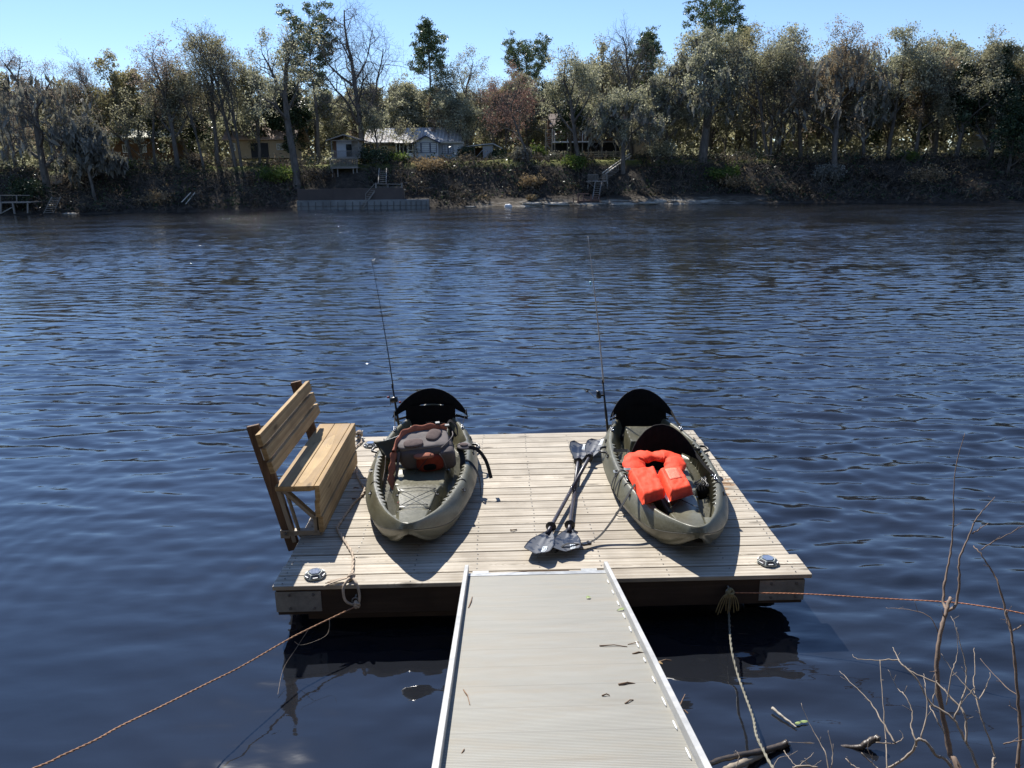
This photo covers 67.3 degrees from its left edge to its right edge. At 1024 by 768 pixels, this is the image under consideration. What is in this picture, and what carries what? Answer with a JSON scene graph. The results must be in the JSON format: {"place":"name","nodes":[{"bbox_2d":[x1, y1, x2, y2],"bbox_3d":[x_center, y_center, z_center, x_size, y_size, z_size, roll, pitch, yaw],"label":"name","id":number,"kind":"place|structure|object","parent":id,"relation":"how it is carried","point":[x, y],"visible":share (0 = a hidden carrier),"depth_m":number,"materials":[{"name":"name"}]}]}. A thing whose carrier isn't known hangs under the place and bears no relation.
{"place":"outdoors","nodes":[
{"label":"outdoors","id":0,"kind":"place"},
{"bbox_2d":[0,202,1023,767],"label":"river water","id":1,"kind":"structure","parent":0,"point":[830,384],"depth_m":9.43,"materials":[{"name":"blue liquid"}]},
{"bbox_2d":[272,430,811,618],"bbox_3d":[0.185,1.155,6.645,3.606,0.502,3.075,-1,15,-1],"label":"floating dock","id":2,"kind":"object","parent":1,"relation":"on","point":[524,490],"visible":0.59,"depth_m":5.54,"materials":[{"name":"brown wood"}]},
{"bbox_2d":[33,600,360,767],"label":"mooring rope","id":3,"kind":"object","parent":2,"relation":"attached to","point":[356,605],"visible":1,"depth_m":4.08,"materials":[{"name":"brown fabric"}]},
{"bbox_2d":[246,380,357,550],"bbox_3d":[-1.688,0.614,6.365,0.507,1.018,1.565,-1,15,-1],"label":"dock bench","id":4,"kind":"object","parent":2,"relation":"attached to","point":[323,465],"visible":0.99,"depth_m":6.00,"materials":[{"name":"brown wood"}]},
{"bbox_2d":[324,430,365,605],"bbox_3d":[-1.362,0.978,6.524,0.238,0.248,3.093,-3,15,-9],"label":"dock line","id":5,"kind":"object","parent":2,"relation":"on","point":[351,576],"visible":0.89,"depth_m":5.43,"materials":[{"name":"fabric"}]},
{"bbox_2d":[366,388,480,540],"bbox_3d":[-0.780,0.604,6.782,1.003,0.525,3.059,-1,15,-2],"label":"kayak","id":6,"kind":"object","parent":2,"relation":"on","point":[430,505],"visible":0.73,"depth_m":6.26,"materials":[{"name":"green plastic"}]},
{"bbox_2d":[382,419,492,489],"bbox_3d":[-0.660,0.594,6.613,0.925,0.469,0.430,-4,15,-10],"label":"backpack","id":7,"kind":"object","parent":6,"relation":"in","point":[427,447],"visible":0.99,"depth_m":6.51,"materials":[{"name":"grey fabric"}]},
{"bbox_2d":[524,437,604,553],"bbox_3d":[0.505,0.876,6.460,0.200,0.108,2.416,4,16,16],"label":"paddle","id":8,"kind":"object","parent":2,"relation":"on","point":[543,542],"visible":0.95,"depth_m":5.79,"materials":[{"name":"metal"}]},
{"bbox_2d":[553,440,585,551],"bbox_3d":[0.526,0.897,6.501,0.200,0.085,2.311,1,15,7],"label":"paddle","id":9,"kind":"object","parent":2,"relation":"on","point":[569,534],"visible":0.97,"depth_m":5.84,"materials":[{"name":"metal"}]},
{"bbox_2d":[598,389,728,544],"bbox_3d":[1.277,0.600,6.655,1.003,0.536,3.059,-1,15,1],"label":"kayak","id":10,"kind":"object","parent":2,"relation":"on","point":[642,422],"visible":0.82,"depth_m":6.49,"materials":[{"name":"green plastic"}]},
{"bbox_2d":[554,469,635,552],"bbox_3d":[0.732,0.930,5.847,0.317,0.311,1.228,8,17,29],"label":"tie down strap","id":11,"kind":"object","parent":10,"relation":"attached to","point":[587,543],"visible":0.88,"depth_m":5.71,"materials":[{"name":"black fabric"}]},
{"bbox_2d":[586,239,608,430],"bbox_3d":[0.844,-0.454,7.711,0.234,1.987,0.586,-1,15,-1],"label":"fishing rod","id":12,"kind":"object","parent":10,"relation":"in","point":[598,394],"visible":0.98,"depth_m":7.70,"materials":[{"name":"black plastic"}]},
{"bbox_2d":[622,450,692,504],"bbox_3d":[1.151,0.709,6.021,0.521,0.140,0.872,-1,15,-1],"label":"life vest","id":13,"kind":"object","parent":10,"relation":"in","point":[670,480],"visible":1,"depth_m":5.95,"materials":[{"name":"orange fabric"}]},
{"bbox_2d":[715,587,774,767],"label":"slack rope","id":14,"kind":"object","parent":2,"relation":"hanging from","point":[729,593],"visible":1,"depth_m":4.79,"materials":[{"name":"beige fabric"}]},
{"bbox_2d":[735,592,1023,613],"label":"mooring rope","id":15,"kind":"object","parent":2,"relation":"attached to","point":[877,598],"visible":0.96,"depth_m":4.89,"materials":[{"name":"orange fabric"}]},
{"bbox_2d":[709,739,790,765],"bbox_3d":[1.222,1.914,3.987,0.583,0.130,0.055,-8,17,-25],"label":"driftwood branch","id":16,"kind":"object","parent":1,"relation":"on","point":[785,743],"visible":0.92,"depth_m":4.00,"materials":[{"name":"wood"}]},
{"bbox_2d":[0,156,1023,214],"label":"bank","id":17,"kind":"structure","parent":0,"point":[347,178],"depth_m":81.20,"materials":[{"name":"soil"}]},
{"bbox_2d":[0,174,52,203],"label":"shrub","id":18,"kind":"object","parent":17,"relation":"on","point":[23,187],"visible":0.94,"depth_m":79.64,"materials":[{"name":"green plant"}]},
{"bbox_2d":[0,71,60,167],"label":"oak tree","id":19,"kind":"object","parent":17,"relation":"on","point":[45,142],"visible":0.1,"depth_m":87.35,"materials":[{"name":"green plant"}]},
{"bbox_2d":[0,46,128,198],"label":"spreading tree","id":20,"kind":"object","parent":17,"relation":"on","point":[26,91],"visible":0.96,"depth_m":78.78,"materials":[{"name":"green plant"}]},
{"bbox_2d":[52,77,111,126],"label":"woodland tree","id":21,"kind":"object","parent":17,"relation":"on","point":[74,95],"visible":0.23,"depth_m":90.42,"materials":[{"name":"green plant"}]},
{"bbox_2d":[41,102,128,200],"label":"moss draped tree","id":22,"kind":"object","parent":17,"relation":"on","point":[94,156],"visible":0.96,"depth_m":78.57,"materials":[{"name":"grey plant"}]},
{"bbox_2d":[55,46,126,127],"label":"tree","id":23,"kind":"object","parent":17,"relation":"on","point":[79,71],"visible":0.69,"depth_m":87.95,"materials":[{"name":"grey plant"}]},
{"bbox_2d":[74,47,162,163],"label":"budding tree","id":24,"kind":"object","parent":17,"relation":"on","point":[117,80],"visible":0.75,"depth_m":87.98,"materials":[{"name":"green plant"}]},
{"bbox_2d":[87,85,183,165],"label":"woodland tree","id":25,"kind":"object","parent":17,"relation":"on","point":[135,112],"visible":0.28,"depth_m":92.93,"materials":[{"name":"green plant"}]},
{"bbox_2d":[102,128,191,162],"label":"long building","id":26,"kind":"structure","parent":17,"relation":"on","point":[121,147],"depth_m":99.38,"materials":[{"name":"brown"}]},
{"bbox_2d":[105,66,193,164],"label":"sparse tree","id":27,"kind":"object","parent":17,"relation":"on","point":[148,108],"visible":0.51,"depth_m":83.89,"materials":[{"name":"green plant"}]},
{"bbox_2d":[133,184,176,206],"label":"shrub","id":28,"kind":"object","parent":17,"relation":"on","point":[157,196],"visible":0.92,"depth_m":79.36,"materials":[{"name":"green plant"}]},
{"bbox_2d":[124,29,225,168],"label":"sparse tree","id":29,"kind":"object","parent":17,"relation":"on","point":[154,72],"visible":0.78,"depth_m":82.69,"materials":[{"name":"green plant"}]},
{"bbox_2d":[139,89,215,157],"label":"woodland tree","id":30,"kind":"object","parent":17,"relation":"on","point":[189,146],"visible":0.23,"depth_m":91.03,"materials":[{"name":"green plant"}]},
{"bbox_2d":[154,58,227,169],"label":"sparse tree","id":31,"kind":"object","parent":17,"relation":"on","point":[189,113],"visible":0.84,"depth_m":82.94,"materials":[{"name":"green plant"}]},
{"bbox_2d":[154,23,249,164],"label":"budding tree","id":32,"kind":"object","parent":17,"relation":"on","point":[213,116],"visible":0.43,"depth_m":83.99,"materials":[{"name":"green plant"}]},
{"bbox_2d":[169,15,264,166],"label":"sparse tree","id":33,"kind":"object","parent":17,"relation":"on","point":[218,65],"visible":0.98,"depth_m":81.62,"materials":[{"name":"green plant"}]},
{"bbox_2d":[199,96,266,163],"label":"woodland tree","id":34,"kind":"object","parent":17,"relation":"on","point":[219,128],"visible":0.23,"depth_m":95.14,"materials":[{"name":"green plant"}]},
{"bbox_2d":[215,57,280,163],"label":"oak tree","id":35,"kind":"object","parent":17,"relation":"on","point":[247,115],"visible":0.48,"depth_m":86.86,"materials":[{"name":"green plant"}]},
{"bbox_2d":[221,124,309,159],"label":"tan house","id":36,"kind":"structure","parent":17,"relation":"on","point":[270,147],"depth_m":95.58,"materials":[{"name":"beige wood"}]},
{"bbox_2d":[255,164,301,185],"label":"shrub","id":37,"kind":"object","parent":17,"relation":"on","point":[284,171],"visible":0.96,"depth_m":83.02,"materials":[{"name":"green plant"}]},
{"bbox_2d":[248,80,313,161],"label":"woodland tree","id":38,"kind":"object","parent":17,"relation":"on","point":[298,114],"visible":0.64,"depth_m":94.79,"materials":[{"name":"green plant"}]},
{"bbox_2d":[240,5,328,188],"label":"tall tree","id":39,"kind":"object","parent":17,"relation":"on","point":[285,67],"visible":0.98,"depth_m":79.75,"materials":[{"name":"green plant"}]},
{"bbox_2d":[275,0,343,163],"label":"pine tree","id":40,"kind":"object","parent":17,"relation":"on","point":[314,18],"visible":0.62,"depth_m":88.97,"materials":[{"name":"green plant"}]},
{"bbox_2d":[299,162,334,185],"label":"shrub","id":41,"kind":"object","parent":17,"relation":"on","point":[318,173],"visible":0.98,"depth_m":82.94,"materials":[{"name":"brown plant"}]},
{"bbox_2d":[296,86,348,160],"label":"woodland tree","id":42,"kind":"object","parent":17,"relation":"on","point":[325,128],"visible":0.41,"depth_m":105.19,"materials":[{"name":"green plant"}]},
{"bbox_2d":[312,95,351,160],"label":"woodland tree","id":43,"kind":"object","parent":17,"relation":"on","point":[324,135],"visible":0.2,"depth_m":110.40,"materials":[{"name":"green plant"}]},
{"bbox_2d":[326,134,365,176],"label":"riverside cabin","id":44,"kind":"object","parent":17,"relation":"on","point":[346,149],"visible":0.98,"depth_m":84.78,"materials":[{"name":"grey wood"}]},
{"bbox_2d":[288,0,415,159],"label":"bare tree","id":45,"kind":"object","parent":17,"relation":"on","point":[356,74],"visible":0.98,"depth_m":84.92,"materials":[{"name":"brown plant"}]},
{"bbox_2d":[297,188,429,209],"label":"retaining wall","id":46,"kind":"structure","parent":17,"relation":"on","point":[347,198],"depth_m":78.14,"materials":[{"name":"concrete"}]},
{"bbox_2d":[336,81,390,149],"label":"woodland tree","id":47,"kind":"object","parent":17,"relation":"on","point":[351,126],"visible":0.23,"depth_m":103.48,"materials":[{"name":"green plant"}]},
{"bbox_2d":[353,101,396,150],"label":"oak tree","id":48,"kind":"object","parent":17,"relation":"on","point":[369,122],"visible":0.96,"depth_m":87.60,"materials":[{"name":"green plant"}]},
{"bbox_2d":[355,141,404,164],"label":"shrub","id":49,"kind":"object","parent":17,"relation":"on","point":[375,154],"visible":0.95,"depth_m":83.96,"materials":[{"name":"green plant"}]},
{"bbox_2d":[371,73,427,127],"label":"oak tree","id":50,"kind":"object","parent":17,"relation":"on","point":[383,106],"visible":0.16,"depth_m":101.32,"materials":[{"name":"green plant"}]},
{"bbox_2d":[384,117,421,154],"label":"tree","id":51,"kind":"object","parent":17,"relation":"on","point":[401,130],"visible":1,"depth_m":91.29,"materials":[{"name":"green plant"}]},
{"bbox_2d":[375,80,442,127],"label":"woodland tree","id":52,"kind":"object","parent":17,"relation":"on","point":[409,110],"visible":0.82,"depth_m":98.04,"materials":[{"name":"green plant"}]},
{"bbox_2d":[364,127,465,159],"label":"white house","id":53,"kind":"structure","parent":17,"relation":"on","point":[438,142],"depth_m":94.18,"materials":[{"name":"wood"}]},
{"bbox_2d":[405,14,448,127],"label":"pine tree","id":54,"kind":"object","parent":17,"relation":"on","point":[428,37],"visible":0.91,"depth_m":97.66,"materials":[{"name":"green plant"}]},
{"bbox_2d":[410,155,450,172],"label":"shrub","id":55,"kind":"object","parent":17,"relation":"on","point":[432,163],"visible":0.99,"depth_m":82.22,"materials":[{"name":"brown plant"}]},
{"bbox_2d":[410,43,503,145],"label":"sparse tree","id":56,"kind":"object","parent":17,"relation":"on","point":[470,77],"visible":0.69,"depth_m":95.79,"materials":[{"name":"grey plant"}]},
{"bbox_2d":[426,77,496,145],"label":"live oak","id":57,"kind":"object","parent":17,"relation":"on","point":[461,113],"visible":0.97,"depth_m":93.40,"materials":[{"name":"green plant"}]},
{"bbox_2d":[471,85,510,159],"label":"woodland tree","id":58,"kind":"object","parent":17,"relation":"on","point":[497,101],"visible":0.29,"depth_m":98.66,"materials":[{"name":"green plant"}]},
{"bbox_2d":[0,94,996,162],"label":"wood","id":59,"kind":"object","parent":17,"relation":"on","point":[788,138],"visible":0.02,"depth_m":123.87,"materials":[{"name":"green plant"}]},
{"bbox_2d":[465,71,535,156],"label":"bare tree","id":60,"kind":"object","parent":17,"relation":"on","point":[506,130],"visible":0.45,"depth_m":97.69,"materials":[{"name":"brown plant"}]},
{"bbox_2d":[0,110,1008,168],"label":"understory","id":61,"kind":"object","parent":17,"relation":"on","point":[225,149],"visible":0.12,"depth_m":104.55,"materials":[{"name":"green plant"}]},
{"bbox_2d":[475,56,539,161],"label":"maple tree","id":62,"kind":"object","parent":17,"relation":"on","point":[511,115],"visible":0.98,"depth_m":83.53,"materials":[{"name":"brown plant"}]},
{"bbox_2d":[0,137,1023,213],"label":"slope brush","id":63,"kind":"object","parent":17,"relation":"on","point":[465,159],"visible":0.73,"depth_m":81.27,"materials":[{"name":"green plant"}]},
{"bbox_2d":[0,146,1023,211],"bbox_3d":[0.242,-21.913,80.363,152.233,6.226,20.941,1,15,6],"label":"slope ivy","id":64,"kind":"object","parent":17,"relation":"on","point":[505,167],"visible":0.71,"depth_m":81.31,"materials":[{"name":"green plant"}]},
{"bbox_2d":[0,132,1023,170],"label":"understory","id":65,"kind":"object","parent":17,"relation":"on","point":[684,148],"visible":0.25,"depth_m":88.57,"materials":[{"name":"green plant"}]},
{"bbox_2d":[496,70,554,147],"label":"woodland tree","id":66,"kind":"object","parent":17,"relation":"on","point":[535,121],"visible":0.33,"depth_m":99.78,"materials":[{"name":"green plant"}]},
{"bbox_2d":[500,30,552,143],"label":"pine tree","id":67,"kind":"object","parent":17,"relation":"on","point":[531,53],"visible":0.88,"depth_m":114.92,"materials":[{"name":"green plant"}]},
{"bbox_2d":[521,42,618,167],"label":"live oak","id":68,"kind":"object","parent":17,"relation":"on","point":[561,85],"visible":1,"depth_m":81.38,"materials":[{"name":"green plant"}]},
{"bbox_2d":[550,99,592,155],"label":"evergreen tree","id":69,"kind":"object","parent":17,"relation":"on","point":[561,123],"visible":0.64,"depth_m":84.93,"materials":[{"name":"green plant"}]},
{"bbox_2d":[545,112,656,156],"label":"stilt house","id":70,"kind":"structure","parent":17,"relation":"on","point":[582,145],"depth_m":94.10,"materials":[{"name":"brown"}]},
{"bbox_2d":[567,33,646,159],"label":"budding tree","id":71,"kind":"object","parent":17,"relation":"on","point":[612,82],"visible":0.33,"depth_m":92.19,"materials":[{"name":"green plant"}]},
{"bbox_2d":[576,82,670,173],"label":"live oak","id":72,"kind":"object","parent":17,"relation":"on","point":[613,123],"visible":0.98,"depth_m":81.18,"materials":[{"name":"green plant"}]},
{"bbox_2d":[593,20,670,156],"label":"bare tree","id":73,"kind":"object","parent":17,"relation":"on","point":[629,76],"visible":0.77,"depth_m":88.24,"materials":[{"name":"green plant"}]},
{"bbox_2d":[627,25,666,87],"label":"pine tree","id":74,"kind":"object","parent":17,"relation":"on","point":[649,36],"visible":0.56,"depth_m":99.40,"materials":[{"name":"green plant"}]},
{"bbox_2d":[642,139,679,160],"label":"shrub","id":75,"kind":"object","parent":17,"relation":"on","point":[662,148],"visible":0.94,"depth_m":83.59,"materials":[{"name":"green plant"}]},
{"bbox_2d":[626,55,702,149],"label":"live oak","id":76,"kind":"object","parent":17,"relation":"on","point":[691,120],"visible":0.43,"depth_m":83.74,"materials":[{"name":"green plant"}]},
{"bbox_2d":[643,20,764,162],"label":"live oak","id":77,"kind":"object","parent":17,"relation":"on","point":[700,65],"visible":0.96,"depth_m":80.70,"materials":[{"name":"green plant"}]},
{"bbox_2d":[682,0,747,151],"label":"pine tree","id":78,"kind":"object","parent":17,"relation":"on","point":[709,18],"visible":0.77,"depth_m":96.82,"materials":[{"name":"leaves"},{"name":"moss"},{"name":"bark"}]},
{"bbox_2d":[703,161,741,180],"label":"shrub","id":79,"kind":"object","parent":17,"relation":"on","point":[719,173],"visible":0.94,"depth_m":80.73,"materials":[{"name":"green plant"}]},
{"bbox_2d":[700,85,751,153],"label":"woodland tree","id":80,"kind":"object","parent":17,"relation":"on","point":[727,128],"visible":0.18,"depth_m":90.99,"materials":[{"name":"green plant"}]},
{"bbox_2d":[711,49,784,151],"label":"woodland tree","id":81,"kind":"object","parent":17,"relation":"on","point":[750,132],"visible":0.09,"depth_m":99.05,"materials":[{"name":"green plant"}]},
{"bbox_2d":[721,20,800,157],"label":"budding tree","id":82,"kind":"object","parent":17,"relation":"on","point":[749,36],"visible":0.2,"depth_m":85.63,"materials":[{"name":"green plant"}]},
{"bbox_2d":[710,23,822,159],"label":"sparse tree","id":83,"kind":"object","parent":17,"relation":"on","point":[769,60],"visible":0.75,"depth_m":80.75,"materials":[{"name":"green plant"}]},
{"bbox_2d":[759,37,818,159],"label":"woodland tree","id":84,"kind":"object","parent":17,"relation":"on","point":[783,138],"visible":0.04,"depth_m":90.38,"materials":[{"name":"green plant"}]},
{"bbox_2d":[750,22,831,157],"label":"oak tree","id":85,"kind":"object","parent":17,"relation":"on","point":[800,143],"visible":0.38,"depth_m":82.77,"materials":[{"name":"green plant"}]},
{"bbox_2d":[750,13,897,168],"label":"tan tree","id":86,"kind":"object","parent":17,"relation":"on","point":[839,77],"visible":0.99,"depth_m":75.91,"materials":[{"name":"green plant"}]},
{"bbox_2d":[808,162,847,183],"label":"shrub","id":87,"kind":"object","parent":17,"relation":"on","point":[835,173],"visible":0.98,"depth_m":78.35,"materials":[{"name":"grey plant"}]},
{"bbox_2d":[817,51,906,156],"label":"live oak","id":88,"kind":"object","parent":17,"relation":"on","point":[883,102],"visible":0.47,"depth_m":79.93,"materials":[{"name":"green plant"}]},
{"bbox_2d":[844,20,955,158],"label":"oak tree","id":89,"kind":"object","parent":17,"relation":"on","point":[929,61],"visible":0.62,"depth_m":78.26,"materials":[{"name":"green plant"}]},
{"bbox_2d":[864,41,935,152],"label":"woodland tree","id":90,"kind":"object","parent":17,"relation":"on","point":[875,137],"visible":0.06,"depth_m":85.95,"materials":[{"name":"green plant"}]},
{"bbox_2d":[888,36,965,151],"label":"oak tree","id":91,"kind":"object","parent":17,"relation":"on","point":[939,114],"visible":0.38,"depth_m":79.31,"materials":[{"name":"green plant"}]},
{"bbox_2d":[898,162,961,184],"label":"shrub","id":92,"kind":"object","parent":17,"relation":"on","point":[924,174],"visible":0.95,"depth_m":74.71,"materials":[{"name":"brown plant"}]},
{"bbox_2d":[901,37,964,153],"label":"tan tree","id":93,"kind":"object","parent":17,"relation":"on","point":[909,110],"visible":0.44,"depth_m":80.00,"materials":[{"name":"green plant"}]},
{"bbox_2d":[905,29,980,156],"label":"woodland tree","id":94,"kind":"object","parent":17,"relation":"on","point":[962,49],"visible":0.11,"depth_m":84.24,"materials":[{"name":"green plant"}]},
{"bbox_2d":[915,21,1023,159],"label":"oak tree","id":95,"kind":"object","parent":17,"relation":"on","point":[992,51],"visible":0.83,"depth_m":74.20,"materials":[{"name":"green plant"}]},
{"bbox_2d":[946,39,1023,159],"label":"evergreen tree","id":96,"kind":"object","parent":17,"relation":"on","point":[972,105],"visible":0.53,"depth_m":75.58,"materials":[{"name":"green plant"}]},
{"bbox_2d":[985,93,1023,173],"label":"evergreen tree","id":97,"kind":"object","parent":17,"relation":"on","point":[1011,128],"visible":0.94,"depth_m":72.53,"materials":[{"name":"green plant"}]},
{"bbox_2d":[0,0,1023,158],"label":"sky","id":98,"kind":"structure","parent":0,"point":[40,27],"materials":[{"name":"blue"}]},
{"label":"near bank","id":99,"kind":"structure","parent":0,"visible":0},
{"bbox_2d":[432,561,711,767],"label":"gangway","id":100,"kind":"object","parent":99,"relation":"on","point":[535,671],"visible":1,"depth_m":3.43,"materials":[{"name":"metal"}]},
{"bbox_2d":[734,662,953,767],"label":"bare shrub","id":101,"kind":"object","parent":99,"relation":"on","point":[907,755],"visible":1,"depth_m":2.89,"materials":[{"name":"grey plant"}]},
{"bbox_2d":[852,617,995,767],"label":"bare shrub","id":102,"kind":"object","parent":99,"relation":"on","point":[965,725],"visible":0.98,"depth_m":2.98,"materials":[{"name":"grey plant"}]},
{"bbox_2d":[887,433,994,767],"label":"bare shrub","id":103,"kind":"object","parent":99,"relation":"on","point":[948,743],"visible":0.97,"depth_m":3.15,"materials":[{"name":"brown plant"}]},
{"bbox_2d":[973,526,1023,767],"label":"bare shrub","id":104,"kind":"object","parent":99,"relation":"on","point":[1020,726],"visible":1,"depth_m":2.79,"materials":[{"name":"brown plant"}]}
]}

